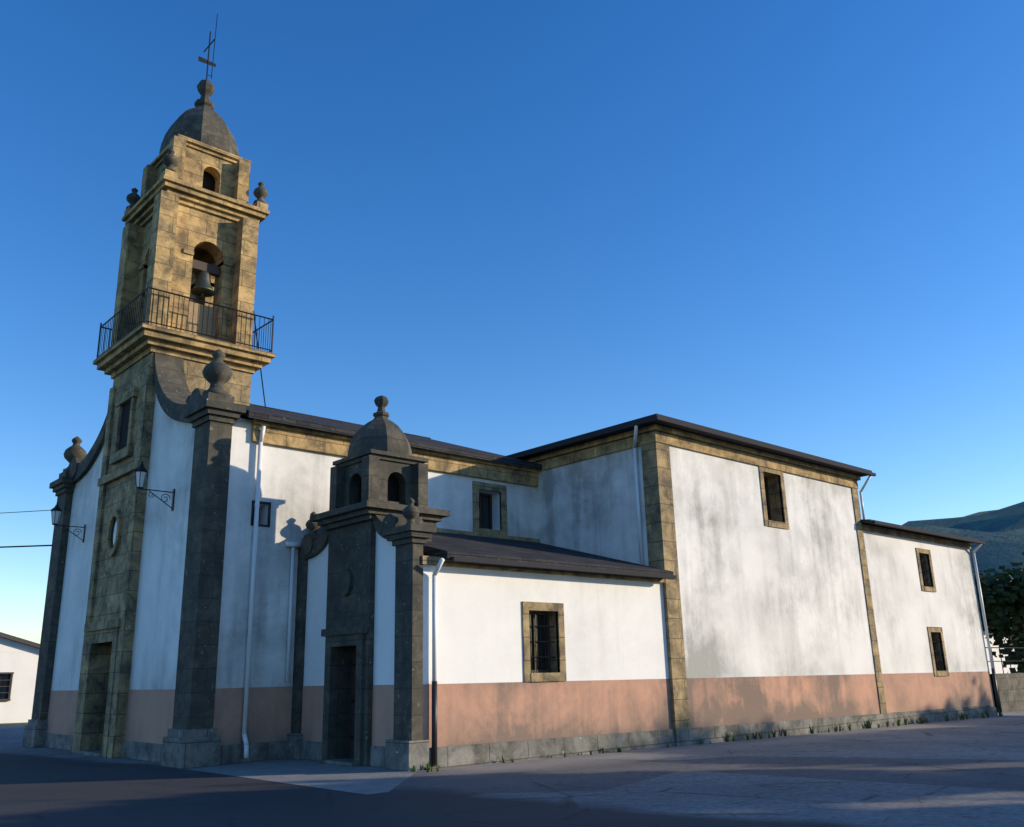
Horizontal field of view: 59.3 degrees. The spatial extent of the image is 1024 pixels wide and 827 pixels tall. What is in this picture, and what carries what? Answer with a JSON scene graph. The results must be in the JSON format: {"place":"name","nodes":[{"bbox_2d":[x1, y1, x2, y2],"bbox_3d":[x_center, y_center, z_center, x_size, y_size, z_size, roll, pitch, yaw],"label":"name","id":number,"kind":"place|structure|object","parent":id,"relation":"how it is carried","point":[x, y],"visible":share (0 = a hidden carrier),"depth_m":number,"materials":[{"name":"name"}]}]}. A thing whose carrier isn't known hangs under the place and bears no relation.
{"place":"outdoors","nodes":[
{"label":"outdoors","id":0,"kind":"place"},
{"bbox_2d":[0,637,38,722],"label":"house walls","id":1,"kind":"structure","parent":0,"point":[20,660],"depth_m":41.69,"materials":[{"name":"white paint"}]},
{"bbox_2d":[0,674,10,698],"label":"house window","id":2,"kind":"structure","parent":1,"relation":"in","point":[5,678],"depth_m":41.39,"materials":[{"name":"black glass"}]},
{"bbox_2d":[0,672,13,700],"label":"house frames","id":3,"kind":"structure","parent":1,"relation":"in","point":[10,686],"depth_m":41.24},
{"bbox_2d":[0,632,39,648],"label":"house roof","id":4,"kind":"structure","parent":1,"relation":"on","point":[19,640],"depth_m":41.80,"materials":[{"name":"tile"}]},
{"bbox_2d":[118,171,398,755],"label":"dark openings","id":5,"kind":"object","parent":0,"point":[209,184],"visible":0.09,"depth_m":23.18,"materials":[{"name":"black"}]},
{"bbox_2d":[189,395,673,574],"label":"church slate roofs","id":6,"kind":"structure","parent":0,"point":[448,546],"depth_m":21.05,"materials":[{"name":"grey stone"}]},
{"bbox_2d":[111,480,768,669],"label":"window panes","id":7,"kind":"structure","parent":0,"point":[486,525],"depth_m":19.06,"materials":[{"name":"black glass"}]},
{"bbox_2d":[254,490,668,685],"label":"chapel wall","id":8,"kind":"structure","parent":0,"point":[615,629],"depth_m":18.69,"materials":[{"name":"white paint"}]},
{"bbox_2d":[51,14,940,738],"bbox_3d":[2.063,-2.245,25.746,28.301,21.492,8.893,3,-17,-15],"label":"ironwork","id":9,"kind":"object","parent":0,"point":[259,332],"visible":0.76,"depth_m":23.71,"materials":[{"name":"black metal"}]},
{"bbox_2d":[52,471,146,523],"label":"wall lanterns","id":10,"kind":"object","parent":9,"relation":"in","point":[142,476],"visible":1,"depth_m":20.07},
{"bbox_2d":[0,710,1023,826],"bbox_3d":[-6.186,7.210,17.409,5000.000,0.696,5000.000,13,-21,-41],"label":"ground","id":11,"kind":"structure","parent":0,"point":[967,773],"depth_m":12.87,"materials":[{"name":"grey asphalt"}]},
{"bbox_2d":[22,705,997,770],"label":"stone plinth","id":12,"kind":"structure","parent":11,"relation":"on","point":[186,749],"depth_m":18.60,"materials":[{"name":"grey stone"}]},
{"bbox_2d":[31,352,970,765],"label":"stone trim","id":13,"kind":"structure","parent":12,"relation":"on","point":[350,522],"depth_m":19.41,"materials":[{"name":"brown stone"}]},
{"bbox_2d":[63,149,419,534],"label":"stone finials","id":14,"kind":"object","parent":13,"relation":"on","point":[217,373],"visible":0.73,"depth_m":20.01,"materials":[{"name":"stone"}]},
{"bbox_2d":[93,134,860,555],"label":"stone cornice","id":15,"kind":"structure","parent":13,"relation":"on","point":[179,220],"depth_m":24.46,"materials":[{"name":"beige stone"}]},
{"bbox_2d":[142,271,214,297],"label":"church bells","id":16,"kind":"object","parent":15,"relation":"hanging from","point":[202,287],"visible":0.52,"depth_m":24.45,"materials":[{"name":"metal"}]},
{"bbox_2d":[159,80,238,155],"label":"dome","id":17,"kind":"structure","parent":15,"relation":"on","point":[202,121],"depth_m":25.89,"materials":[{"name":"grey stone"}]},
{"bbox_2d":[187,302,216,339],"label":"church belfry boards","id":18,"kind":"object","parent":15,"relation":"on","point":[200,317],"visible":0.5,"depth_m":24.26,"materials":[{"name":"grey wood"}]},
{"bbox_2d":[348,395,411,455],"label":"dome","id":19,"kind":"structure","parent":15,"relation":"on","point":[381,431],"depth_m":19.16,"materials":[{"name":"stone"}]},
{"bbox_2d":[0,313,990,586],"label":"cables","id":20,"kind":"object","parent":15,"relation":"attached to","point":[264,403],"visible":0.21,"depth_m":26.50,"materials":[{"name":"black metal"}]},
{"bbox_2d":[188,715,1014,794],"bbox_3d":[6.545,8.718,24.431,29.100,0.321,6.500,13,-21,-41],"label":"concrete apron","id":21,"kind":"object","parent":11,"relation":"on","point":[366,780],"visible":0.67,"depth_m":16.25,"materials":[{"name":"grey concrete"}]},
{"bbox_2d":[411,709,1002,771],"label":"weeds","id":22,"kind":"object","parent":21,"relation":"on","point":[428,768],"visible":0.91,"depth_m":24.25,"materials":[{"name":"green plant"}]},
{"bbox_2d":[974,562,1023,579],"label":"tree","id":23,"kind":"object","parent":11,"relation":"on","point":[1004,570],"visible":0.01,"depth_m":65.16,"materials":[{"name":"green plant"}]},
{"bbox_2d":[974,552,1023,672],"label":"tree","id":24,"kind":"object","parent":11,"relation":"on","point":[1003,599],"depth_m":45.36,"materials":[{"name":"green plant"}]},
{"bbox_2d":[0,0,1023,643],"label":"sky","id":25,"kind":"structure","parent":0,"point":[516,226],"materials":[{"name":"blue"}]},
{"bbox_2d":[51,395,988,690],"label":"wall","id":26,"kind":"structure","parent":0,"point":[759,597],"depth_m":23.64,"materials":[{"name":"white paint"}]},
{"bbox_2d":[47,671,994,747],"bbox_3d":[4.050,7.562,23.517,31.502,1.378,11.613,3,-17,-15],"label":"painted wall base","id":27,"kind":"object","parent":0,"point":[473,713],"visible":0.68,"depth_m":19.45,"materials":[{"name":"pink paint"}]},
{"bbox_2d":[192,259,937,757],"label":"windows","id":28,"kind":"structure","parent":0,"point":[208,267],"depth_m":19.12,"materials":[{"name":"black glass"}]},
{"bbox_2d":[242,425,1001,765],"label":"downspouts","id":29,"kind":"object","parent":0,"point":[298,545],"depth_m":19.31,"materials":[{"name":"white metal"}]},
{"bbox_2d":[451,416,985,578],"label":"church gutters","id":30,"kind":"object","parent":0,"point":[576,440],"visible":0.91,"depth_m":23.29,"materials":[{"name":"grey metal"}]},
{"bbox_2d":[506,413,980,542],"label":"roof eaves","id":31,"kind":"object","parent":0,"point":[866,521],"depth_m":24.88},
{"bbox_2d":[903,502,1023,574],"bbox_3d":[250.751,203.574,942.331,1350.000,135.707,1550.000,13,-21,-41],"label":"hillside","id":32,"kind":"structure","parent":0,"point":[1000,532],"depth_m":284.51,"materials":[{"name":"green plant"}]},
{"bbox_2d":[983,631,1023,673],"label":"house walls","id":33,"kind":"structure","parent":0,"point":[998,667],"depth_m":49.48,"materials":[{"name":"white paint"}]},
{"bbox_2d":[990,673,1023,712],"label":"field wall","id":34,"kind":"structure","parent":0,"point":[1010,686],"depth_m":36.80,"materials":[{"name":"grey stone"}]},
{"bbox_2d":[986,647,1023,673],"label":"field fence","id":35,"kind":"object","parent":34,"relation":"on","point":[1001,661],"visible":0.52,"depth_m":38.01,"materials":[{"name":"white metal"}]}
]}

